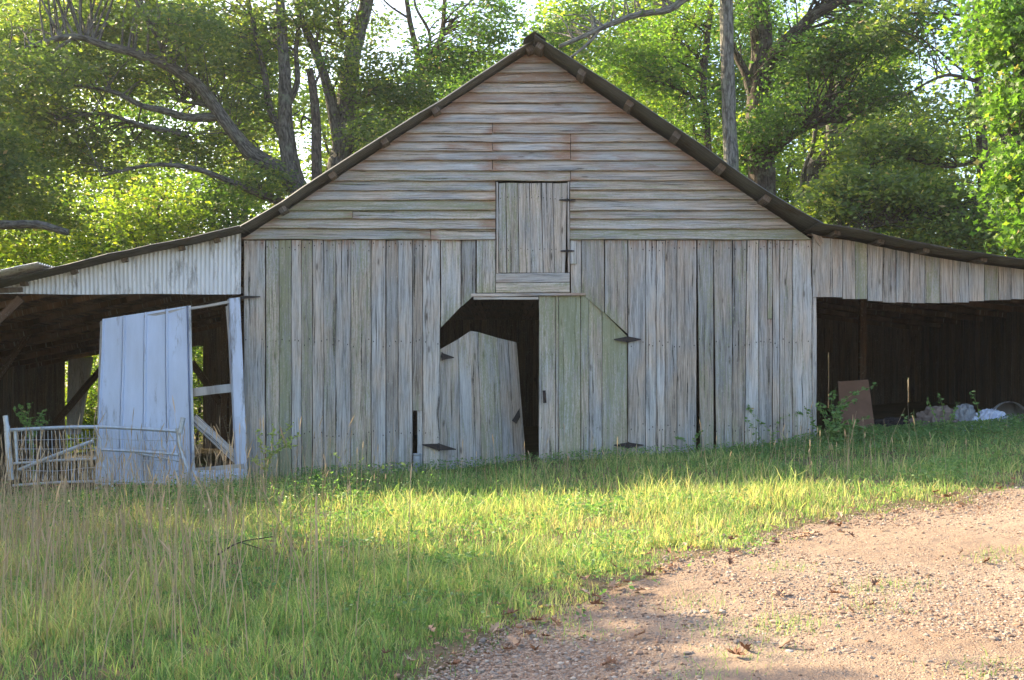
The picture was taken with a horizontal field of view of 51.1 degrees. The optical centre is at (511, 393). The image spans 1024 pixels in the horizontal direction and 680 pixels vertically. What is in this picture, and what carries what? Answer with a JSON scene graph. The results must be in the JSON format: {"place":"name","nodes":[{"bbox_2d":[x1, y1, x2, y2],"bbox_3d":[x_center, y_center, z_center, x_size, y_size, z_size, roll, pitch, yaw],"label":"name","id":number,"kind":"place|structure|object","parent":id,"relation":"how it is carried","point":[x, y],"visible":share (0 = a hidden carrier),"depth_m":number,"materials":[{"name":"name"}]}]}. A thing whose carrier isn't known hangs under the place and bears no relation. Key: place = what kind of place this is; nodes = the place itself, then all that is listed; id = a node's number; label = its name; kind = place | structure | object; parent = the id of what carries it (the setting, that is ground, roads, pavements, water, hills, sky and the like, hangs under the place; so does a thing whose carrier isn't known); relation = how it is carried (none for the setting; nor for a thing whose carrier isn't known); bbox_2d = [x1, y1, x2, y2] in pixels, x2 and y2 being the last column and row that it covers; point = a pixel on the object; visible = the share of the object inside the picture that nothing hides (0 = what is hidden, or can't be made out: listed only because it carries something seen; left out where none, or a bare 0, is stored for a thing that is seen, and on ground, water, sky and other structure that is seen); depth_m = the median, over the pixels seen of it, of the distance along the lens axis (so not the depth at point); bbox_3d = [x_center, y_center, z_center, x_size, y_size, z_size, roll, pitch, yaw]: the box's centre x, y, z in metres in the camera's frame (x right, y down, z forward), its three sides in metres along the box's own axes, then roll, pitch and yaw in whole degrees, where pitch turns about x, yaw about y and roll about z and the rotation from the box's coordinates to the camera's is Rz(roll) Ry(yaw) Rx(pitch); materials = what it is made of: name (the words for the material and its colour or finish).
{"place":"outdoors","nodes":[
{"label":"outdoors","id":0,"kind":"place"},
{"bbox_2d":[0,396,966,679],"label":"dry grass","id":1,"kind":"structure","parent":0,"point":[62,510],"depth_m":9.01,"materials":[{"name":"beige plant"}]},
{"bbox_2d":[0,0,1011,386],"label":"sky","id":2,"kind":"structure","parent":0,"point":[399,5],"materials":[{"name":"white"}]},
{"bbox_2d":[0,390,1023,679],"bbox_3d":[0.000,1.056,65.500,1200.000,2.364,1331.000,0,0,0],"label":"ground","id":3,"kind":"structure","parent":0,"point":[880,412],"depth_m":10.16,"materials":[{"name":"green plant"}]},
{"bbox_2d":[13,402,49,488],"bbox_3d":[-7.222,0.886,16.113,0.557,1.527,0.305,0,0,26],"label":"feathery weed","id":4,"kind":"object","parent":3,"relation":"on","point":[28,423],"visible":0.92,"depth_m":16.06,"materials":[{"name":"green plant"}]},
{"bbox_2d":[0,84,95,240],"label":"grey limb tree","id":5,"kind":"object","parent":3,"relation":"on","point":[11,172],"visible":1,"depth_m":27.37,"materials":[{"name":"green plant"}]},
{"bbox_2d":[7,143,101,383],"bbox_3d":[-16.927,-3.652,38.796,6.080,11.051,5.245,0,0,0],"label":"understorey tree","id":6,"kind":"object","parent":3,"relation":"on","point":[44,178],"visible":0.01,"depth_m":38.77,"materials":[{"name":"green plant"}]},
{"bbox_2d":[0,211,115,417],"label":"understorey tree","id":7,"kind":"object","parent":3,"relation":"on","point":[23,258],"visible":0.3,"depth_m":33.58,"materials":[{"name":"green plant"}]},
{"bbox_2d":[0,0,122,269],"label":"yard tree","id":8,"kind":"object","parent":3,"relation":"on","point":[14,18],"visible":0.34,"depth_m":29.95,"materials":[{"name":"green plant"}]},
{"bbox_2d":[0,0,125,255],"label":"background tree","id":9,"kind":"object","parent":3,"relation":"on","point":[47,51],"visible":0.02,"depth_m":43.19,"materials":[{"name":"green plant"}]},
{"bbox_2d":[5,181,148,405],"bbox_3d":[-14.006,-2.672,35.951,5.455,9.022,5.332,0,0,-18],"label":"understorey tree","id":10,"kind":"object","parent":3,"relation":"on","point":[104,245],"visible":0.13,"depth_m":35.19,"materials":[{"name":"green plant"}]},
{"bbox_2d":[65,395,96,452],"bbox_3d":[-12.022,1.040,29.066,2.969,2.038,3.078,0,0,-41],"label":"bush","id":11,"kind":"object","parent":3,"relation":"on","point":[89,413],"visible":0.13,"depth_m":28.95,"materials":[{"name":"green plant"}]},
{"bbox_2d":[65,362,98,452],"bbox_3d":[-11.658,0.624,29.566,3.721,3.036,3.007,0,0,31],"label":"bush","id":12,"kind":"object","parent":3,"relation":"on","point":[92,395],"visible":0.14,"depth_m":29.26,"materials":[{"name":"green plant"}]},
{"bbox_2d":[3,415,190,490],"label":"pen gate","id":13,"kind":"structure","parent":3,"relation":"on","point":[7,428],"depth_m":15.93,"materials":[{"name":"grey metal"}]},
{"bbox_2d":[38,139,198,389],"bbox_3d":[-14.216,-3.773,38.126,6.028,11.189,5.554,0,0,31],"label":"understorey tree","id":14,"kind":"object","parent":3,"relation":"on","point":[114,188],"visible":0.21,"depth_m":37.47,"materials":[{"name":"green plant"}]},
{"bbox_2d":[84,478,181,512],"bbox_3d":[-4.718,1.300,13.386,1.294,0.501,0.295,0,0,0],"label":"feathery weed","id":15,"kind":"object","parent":3,"relation":"on","point":[118,491],"visible":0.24,"depth_m":13.38,"materials":[{"name":"green plant"}]},
{"bbox_2d":[51,0,225,215],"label":"background tree","id":16,"kind":"object","parent":3,"relation":"on","point":[146,115],"visible":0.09,"depth_m":45.56,"materials":[{"name":"green plant"}]},
{"bbox_2d":[75,169,235,413],"bbox_3d":[-11.288,-2.703,34.049,5.208,8.830,5.692,0,0,45],"label":"understorey tree","id":17,"kind":"object","parent":3,"relation":"on","point":[156,229],"visible":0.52,"depth_m":33.21,"materials":[{"name":"green plant"}]},
{"bbox_2d":[0,0,342,251],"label":"oak tree","id":18,"kind":"object","parent":3,"relation":"on","point":[200,31],"visible":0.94,"depth_m":30.74,"materials":[{"name":"green plant"}]},
{"bbox_2d":[192,354,202,444],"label":"bush","id":19,"kind":"object","parent":3,"relation":"on","point":[197,384],"visible":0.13,"depth_m":29.69,"materials":[{"name":"green plant"}]},
{"bbox_2d":[140,163,270,379],"bbox_3d":[-9.889,-3.126,36.145,5.224,9.437,5.498,0,0,0],"label":"understorey tree","id":20,"kind":"object","parent":3,"relation":"on","point":[227,220],"visible":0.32,"depth_m":35.17,"materials":[{"name":"green plant"}]},
{"bbox_2d":[157,5,321,224],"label":"background tree","id":21,"kind":"object","parent":3,"relation":"on","point":[255,125],"visible":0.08,"depth_m":43.48,"materials":[{"name":"green plant"}]},
{"bbox_2d":[218,536,272,554],"bbox_3d":[-2.258,1.293,9.051,0.464,0.149,0.094,0,0,-10],"label":"stick","id":22,"kind":"object","parent":3,"relation":"on","point":[245,543],"visible":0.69,"depth_m":9.07,"materials":[{"name":"brown wood"}]},
{"bbox_2d":[250,422,300,474],"bbox_3d":[-3.654,0.923,16.501,0.800,0.978,0.307,0,0,0],"label":"feathery weed","id":23,"kind":"object","parent":3,"relation":"on","point":[255,461],"visible":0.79,"depth_m":16.50,"materials":[{"name":"green plant"}]},
{"bbox_2d":[304,469,327,492],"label":"feathery weed","id":24,"kind":"object","parent":3,"relation":"on","point":[316,477],"visible":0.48,"depth_m":14.44,"materials":[{"name":"green plant"}]},
{"bbox_2d":[299,50,344,180],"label":"snag tree","id":25,"kind":"object","parent":3,"relation":"on","point":[316,152],"visible":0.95,"depth_m":29.90,"materials":[{"name":"grey plant"}]},
{"bbox_2d":[269,66,392,169],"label":"background tree","id":26,"kind":"object","parent":3,"relation":"on","point":[323,113],"visible":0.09,"depth_m":43.35,"materials":[{"name":"green plant"}]},
{"bbox_2d":[283,120,379,197],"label":"understorey tree","id":27,"kind":"object","parent":3,"relation":"on","point":[324,156],"visible":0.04,"depth_m":36.82,"materials":[{"name":"green plant"}]},
{"bbox_2d":[250,0,461,170],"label":"leaning oak tree","id":28,"kind":"object","parent":3,"relation":"on","point":[342,111],"visible":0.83,"depth_m":31.22,"materials":[{"name":"green plant"}]},
{"bbox_2d":[330,452,405,487],"bbox_3d":[-1.971,1.079,14.591,1.074,0.554,0.200,0,0,0],"label":"tall weed","id":29,"kind":"object","parent":3,"relation":"on","point":[356,470],"visible":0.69,"depth_m":14.59,"materials":[{"name":"green plant"}]},
{"bbox_2d":[322,106,415,146],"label":"understorey tree","id":30,"kind":"object","parent":3,"relation":"on","point":[384,118],"depth_m":37.95,"materials":[{"name":"green plant"}]},
{"bbox_2d":[412,453,420,472],"bbox_3d":[-1.508,1.131,16.920,0.140,0.371,0.135,0,0,0],"label":"pipe stub","id":31,"kind":"object","parent":3,"relation":"on","point":[416,457],"visible":0.62,"depth_m":16.87,"materials":[{"name":"white plastic"}]},
{"bbox_2d":[427,623,435,631],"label":"fallen leaf","id":32,"kind":"object","parent":3,"relation":"on","point":[430,627],"visible":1,"depth_m":6.34,"materials":[{"name":"beige plant"}]},
{"bbox_2d":[445,659,460,664],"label":"fallen leaf","id":33,"kind":"object","parent":3,"relation":"on","point":[454,662],"visible":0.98,"depth_m":5.76,"materials":[{"name":"brown plant"}]},
{"bbox_2d":[363,0,544,127],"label":"slender tree","id":34,"kind":"object","parent":3,"relation":"on","point":[484,33],"visible":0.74,"depth_m":32.16,"materials":[{"name":"green plant"}]},
{"bbox_2d":[397,40,512,104],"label":"background tree","id":35,"kind":"object","parent":3,"relation":"on","point":[500,51],"depth_m":44.03,"materials":[{"name":"green plant"}]},
{"bbox_2d":[431,57,488,100],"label":"understorey tree","id":36,"kind":"object","parent":3,"relation":"on","point":[462,78],"visible":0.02,"depth_m":39.29,"materials":[{"name":"green plant"}]},
{"bbox_2d":[460,628,475,632],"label":"fallen leaf","id":37,"kind":"object","parent":3,"relation":"on","point":[465,630],"visible":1,"depth_m":6.27,"materials":[{"name":"brown plant"}]},
{"bbox_2d":[1,1,1004,409],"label":"wood","id":38,"kind":"object","parent":3,"relation":"on","point":[325,163],"depth_m":56.82,"materials":[{"name":"green plant"}]},
{"bbox_2d":[0,31,1023,488],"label":"barn","id":39,"kind":"structure","parent":3,"relation":"on","point":[536,229],"depth_m":16.99,"materials":[{"name":"grey wood"}]},
{"bbox_2d":[95,295,259,488],"bbox_3d":[-5.249,-0.035,16.791,2.534,3.038,0.319,0,0,0],"label":"metal door","id":40,"kind":"structure","parent":39,"relation":"in","point":[145,359],"depth_m":16.79,"materials":[{"name":"white metal"}]},
{"bbox_2d":[422,331,525,469],"bbox_3d":[-0.552,0.184,17.220,1.834,2.393,0.263,0,0,-24],"label":"door","id":41,"kind":"structure","parent":39,"relation":"in","point":[480,398],"depth_m":17.34,"materials":[{"name":"grey wood"}]},
{"bbox_2d":[499,183,575,272],"bbox_3d":[0.398,-2.629,16.965,1.218,1.424,0.070,0,0,0],"label":"loft door","id":42,"kind":"structure","parent":39,"relation":"in","point":[522,257],"depth_m":16.97,"materials":[{"name":"grey wood"}]},
{"bbox_2d":[539,296,643,461],"bbox_3d":[1.255,-0.139,16.981,1.659,2.844,0.126,0,0,0],"label":"door","id":43,"kind":"structure","parent":39,"relation":"in","point":[600,400],"depth_m":17.01,"materials":[{"name":"grey wood"}]},
{"bbox_2d":[516,0,616,70],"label":"background tree","id":44,"kind":"object","parent":3,"relation":"on","point":[545,11],"visible":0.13,"depth_m":44.24,"materials":[{"name":"green plant"}]},
{"bbox_2d":[510,0,738,170],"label":"tall pale tree","id":45,"kind":"object","parent":3,"relation":"on","point":[730,143],"visible":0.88,"depth_m":29.82,"materials":[{"name":"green plant"}]},
{"bbox_2d":[581,50,683,119],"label":"understorey tree","id":46,"kind":"object","parent":3,"relation":"on","point":[634,97],"visible":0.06,"depth_m":37.20,"materials":[{"name":"green plant"}]},
{"bbox_2d":[564,0,720,120],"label":"background tree","id":47,"kind":"object","parent":3,"relation":"on","point":[643,5],"visible":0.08,"depth_m":43.16,"materials":[{"name":"green plant"}]},
{"bbox_2d":[582,0,743,150],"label":"thin dark tree","id":48,"kind":"object","parent":3,"relation":"on","point":[663,78],"visible":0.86,"depth_m":31.51,"materials":[{"name":"green plant"}]},
{"bbox_2d":[634,87,721,143],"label":"understorey tree","id":49,"kind":"object","parent":3,"relation":"on","point":[665,118],"visible":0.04,"depth_m":38.32,"materials":[{"name":"green plant"}]},
{"bbox_2d":[676,430,702,451],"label":"weed","id":50,"kind":"object","parent":3,"relation":"on","point":[681,438],"visible":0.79,"depth_m":16.84,"materials":[{"name":"green plant"}]},
{"bbox_2d":[691,107,811,177],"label":"understorey tree","id":51,"kind":"object","parent":3,"relation":"on","point":[721,134],"visible":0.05,"depth_m":38.24,"materials":[{"name":"green plant"}]},
{"bbox_2d":[684,0,819,195],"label":"background tree","id":52,"kind":"object","parent":3,"relation":"on","point":[741,99],"visible":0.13,"depth_m":43.21,"materials":[{"name":"green plant"}]},
{"bbox_2d":[744,404,802,443],"bbox_3d":[4.145,0.551,16.907,0.962,0.764,0.272,0,0,0],"label":"weed","id":53,"kind":"object","parent":3,"relation":"on","point":[777,422],"visible":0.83,"depth_m":16.91,"materials":[{"name":"green plant"}]},
{"bbox_2d":[739,141,832,355],"bbox_3d":[10.146,-4.429,38.722,5.371,9.434,4.702,0,0,12],"label":"understorey tree","id":54,"kind":"object","parent":3,"relation":"on","point":[786,181],"visible":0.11,"depth_m":38.50,"materials":[{"name":"green plant"}]},
{"bbox_2d":[684,0,968,194],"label":"dark oak tree","id":55,"kind":"object","parent":3,"relation":"on","point":[765,142],"visible":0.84,"depth_m":31.63,"materials":[{"name":"green plant"}]},
{"bbox_2d":[779,79,892,393],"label":"understorey tree","id":56,"kind":"object","parent":3,"relation":"on","point":[806,134],"visible":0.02,"depth_m":40.89,"materials":[{"name":"green plant"}]},
{"bbox_2d":[804,382,876,446],"bbox_3d":[5.113,0.337,16.655,1.167,1.034,0.331,0,0,0],"label":"shrub","id":57,"kind":"object","parent":3,"relation":"on","point":[837,415],"visible":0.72,"depth_m":16.65,"materials":[{"name":"green plant"}]},
{"bbox_2d":[822,418,879,444],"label":"shrub","id":58,"kind":"object","parent":3,"relation":"on","point":[839,429],"visible":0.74,"depth_m":16.43,"materials":[{"name":"green plant"}]},
{"bbox_2d":[776,0,929,201],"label":"background tree","id":59,"kind":"object","parent":3,"relation":"on","point":[805,12],"visible":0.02,"depth_m":44.57,"materials":[{"name":"green plant"}]},
{"bbox_2d":[837,380,873,430],"bbox_3d":[6.024,0.354,18.715,0.574,1.197,0.431,0,0,0],"label":"board","id":60,"kind":"object","parent":3,"relation":"on","point":[862,406],"visible":0.51,"depth_m":18.77,"materials":[{"name":"brown wood"}]},
{"bbox_2d":[785,5,950,211],"bbox_3d":[11.731,-6.715,34.582,5.185,13.972,5.377,0,0,-40],"label":"curved tree","id":61,"kind":"object","parent":3,"relation":"on","point":[811,167],"visible":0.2,"depth_m":34.79,"materials":[{"name":"green plant"}]},
{"bbox_2d":[832,171,929,378],"bbox_3d":[13.362,-4.172,39.041,5.803,8.462,5.325,0,0,0],"label":"understorey tree","id":62,"kind":"object","parent":3,"relation":"on","point":[875,228],"depth_m":38.76,"materials":[{"name":"green plant"}]},
{"bbox_2d":[874,417,909,430],"bbox_3d":[6.691,0.556,18.825,1.152,0.290,0.734,0,0,-21],"label":"dark heap","id":63,"kind":"object","parent":3,"relation":"on","point":[891,421],"visible":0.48,"depth_m":18.65,"materials":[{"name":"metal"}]},
{"bbox_2d":[782,0,1023,258],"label":"spreading tree","id":64,"kind":"object","parent":3,"relation":"on","point":[883,201],"visible":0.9,"depth_m":28.16,"materials":[{"name":"green plant"}]},
{"bbox_2d":[902,412,921,438],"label":"weed","id":65,"kind":"object","parent":3,"relation":"on","point":[906,421],"visible":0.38,"depth_m":16.69,"materials":[{"name":"green plant"}]},
{"bbox_2d":[841,103,992,389],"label":"background tree","id":66,"kind":"object","parent":3,"relation":"on","point":[963,132],"visible":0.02,"depth_m":42.99,"materials":[{"name":"green plant"}]},
{"bbox_2d":[902,427,955,438],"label":"shrub","id":67,"kind":"object","parent":3,"relation":"on","point":[927,428],"visible":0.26,"depth_m":16.51,"materials":[{"name":"green plant"}]},
{"bbox_2d":[909,405,958,431],"bbox_3d":[7.336,0.437,18.412,1.038,0.482,0.707,0,0,0],"label":"cloth heap","id":68,"kind":"object","parent":3,"relation":"on","point":[926,414],"visible":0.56,"depth_m":18.24,"materials":[{"name":"grey fabric"}]},
{"bbox_2d":[926,393,957,433],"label":"weed","id":69,"kind":"object","parent":3,"relation":"on","point":[952,415],"visible":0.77,"depth_m":16.68,"materials":[{"name":"green plant"}]},
{"bbox_2d":[901,0,1023,257],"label":"broadleaf tree","id":70,"kind":"object","parent":3,"relation":"on","point":[1000,42],"visible":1,"depth_m":20.19,"materials":[{"name":"green plant"}]},
{"bbox_2d":[953,403,976,429],"bbox_3d":[7.755,0.408,18.324,0.544,0.484,0.592,0,0,0],"label":"plastic sack","id":71,"kind":"object","parent":3,"relation":"on","point":[965,411],"visible":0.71,"depth_m":18.16,"materials":[{"name":"white plastic"}]},
{"bbox_2d":[926,74,1005,211],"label":"background tree","id":72,"kind":"object","parent":3,"relation":"on","point":[974,138],"visible":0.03,"depth_m":45.50,"materials":[{"name":"green plant"}]},
{"bbox_2d":[922,17,1023,258],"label":"edge oak tree","id":73,"kind":"object","parent":3,"relation":"on","point":[1008,253],"visible":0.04,"depth_m":31.10,"materials":[{"name":"green plant"}]},
{"bbox_2d":[969,390,988,432],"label":"weed","id":74,"kind":"object","parent":3,"relation":"on","point":[978,416],"visible":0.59,"depth_m":16.68,"materials":[{"name":"green plant"}]},
{"bbox_2d":[972,408,1006,428],"bbox_3d":[8.081,0.436,18.138,0.724,0.374,0.563,0,0,26],"label":"plastic sheet","id":75,"kind":"object","parent":3,"relation":"on","point":[986,413],"visible":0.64,"depth_m":17.99,"materials":[{"name":"plastic"}]},
{"bbox_2d":[993,401,1023,420],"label":"barrel","id":76,"kind":"object","parent":3,"relation":"on","point":[1009,407],"visible":0.45,"depth_m":18.59,"materials":[{"name":"grey metal"}]},
{"bbox_2d":[387,477,1023,679],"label":"driveway","id":77,"kind":"structure","parent":0,"point":[957,539],"depth_m":6.70,"materials":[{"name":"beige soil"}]},
{"bbox_2d":[489,622,498,633],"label":"fallen leaf","id":78,"kind":"object","parent":77,"relation":"on","point":[493,628],"visible":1,"depth_m":6.33,"materials":[{"name":"beige plant"}]},
{"bbox_2d":[500,645,515,649],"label":"fallen leaf","id":79,"kind":"object","parent":77,"relation":"on","point":[510,647],"visible":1,"depth_m":6.03,"materials":[{"name":"brown plant"}]},
{"bbox_2d":[502,607,517,614],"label":"fallen leaf","id":80,"kind":"object","parent":77,"relation":"on","point":[510,611],"visible":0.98,"depth_m":6.65,"materials":[{"name":"brown plant"}]},
{"bbox_2d":[505,636,518,646],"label":"fallen leaf","id":81,"kind":"object","parent":77,"relation":"on","point":[513,640],"visible":1,"depth_m":6.18,"materials":[{"name":"beige plant"}]},
{"bbox_2d":[529,644,539,650],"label":"fallen leaf","id":82,"kind":"object","parent":77,"relation":"on","point":[533,648],"visible":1,"depth_m":6.00,"materials":[{"name":"brown plant"}]},
{"bbox_2d":[550,617,560,625],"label":"fallen leaf","id":83,"kind":"object","parent":77,"relation":"on","point":[557,621],"visible":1,"depth_m":6.56,"materials":[{"name":"brown plant"}]},
{"bbox_2d":[589,598,604,604],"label":"fallen leaf","id":84,"kind":"object","parent":77,"relation":"on","point":[596,602],"visible":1,"depth_m":6.93,"materials":[{"name":"brown plant"}]},
{"bbox_2d":[599,659,613,665],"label":"fallen leaf","id":85,"kind":"object","parent":77,"relation":"on","point":[606,662],"visible":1,"depth_m":5.67,"materials":[{"name":"brown plant"}]},
{"bbox_2d":[604,655,616,664],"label":"fallen leaf","id":86,"kind":"object","parent":77,"relation":"on","point":[609,658],"visible":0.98,"depth_m":5.72,"materials":[{"name":"brown plant"}]},
{"bbox_2d":[609,580,618,586],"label":"fallen leaf","id":87,"kind":"object","parent":77,"relation":"on","point":[613,582],"visible":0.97,"depth_m":7.42,"materials":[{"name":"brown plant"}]},
{"bbox_2d":[621,577,633,582],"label":"fallen leaf","id":88,"kind":"object","parent":77,"relation":"on","point":[626,580],"visible":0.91,"depth_m":7.49,"materials":[{"name":"brown plant"}]},
{"bbox_2d":[629,630,645,636],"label":"fallen leaf","id":89,"kind":"object","parent":77,"relation":"on","point":[636,633],"visible":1,"depth_m":6.21,"materials":[{"name":"brown plant"}]},
{"bbox_2d":[643,568,657,575],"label":"fallen leaf","id":90,"kind":"object","parent":77,"relation":"on","point":[647,573],"visible":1,"depth_m":7.67,"materials":[{"name":"brown plant"}]},
{"bbox_2d":[727,557,734,564],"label":"fallen leaf","id":91,"kind":"object","parent":77,"relation":"on","point":[729,560],"visible":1,"depth_m":8.07,"materials":[{"name":"brown plant"}]},
{"bbox_2d":[726,646,745,654],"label":"fallen leaf","id":92,"kind":"object","parent":77,"relation":"on","point":[737,651],"visible":1,"depth_m":5.73,"materials":[{"name":"brown plant"}]},
{"bbox_2d":[739,641,751,650],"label":"fallen leaf","id":93,"kind":"object","parent":77,"relation":"on","point":[747,647],"visible":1,"depth_m":5.84,"materials":[{"name":"brown plant"}]},
{"bbox_2d":[775,589,784,595],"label":"fallen leaf","id":94,"kind":"object","parent":77,"relation":"on","point":[780,592],"visible":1,"depth_m":7.04,"materials":[{"name":"beige plant"}]},
{"bbox_2d":[778,636,791,647],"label":"fallen leaf","id":95,"kind":"object","parent":77,"relation":"on","point":[785,641],"visible":1,"depth_m":5.87,"materials":[{"name":"beige plant"}]},
{"bbox_2d":[827,588,842,592],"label":"fallen leaf","id":96,"kind":"object","parent":77,"relation":"on","point":[833,591],"visible":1,"depth_m":7.02,"materials":[{"name":"brown plant"}]},
{"bbox_2d":[871,578,880,585],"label":"fallen leaf","id":97,"kind":"object","parent":77,"relation":"on","point":[874,581],"visible":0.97,"depth_m":7.32,"materials":[{"name":"brown plant"}]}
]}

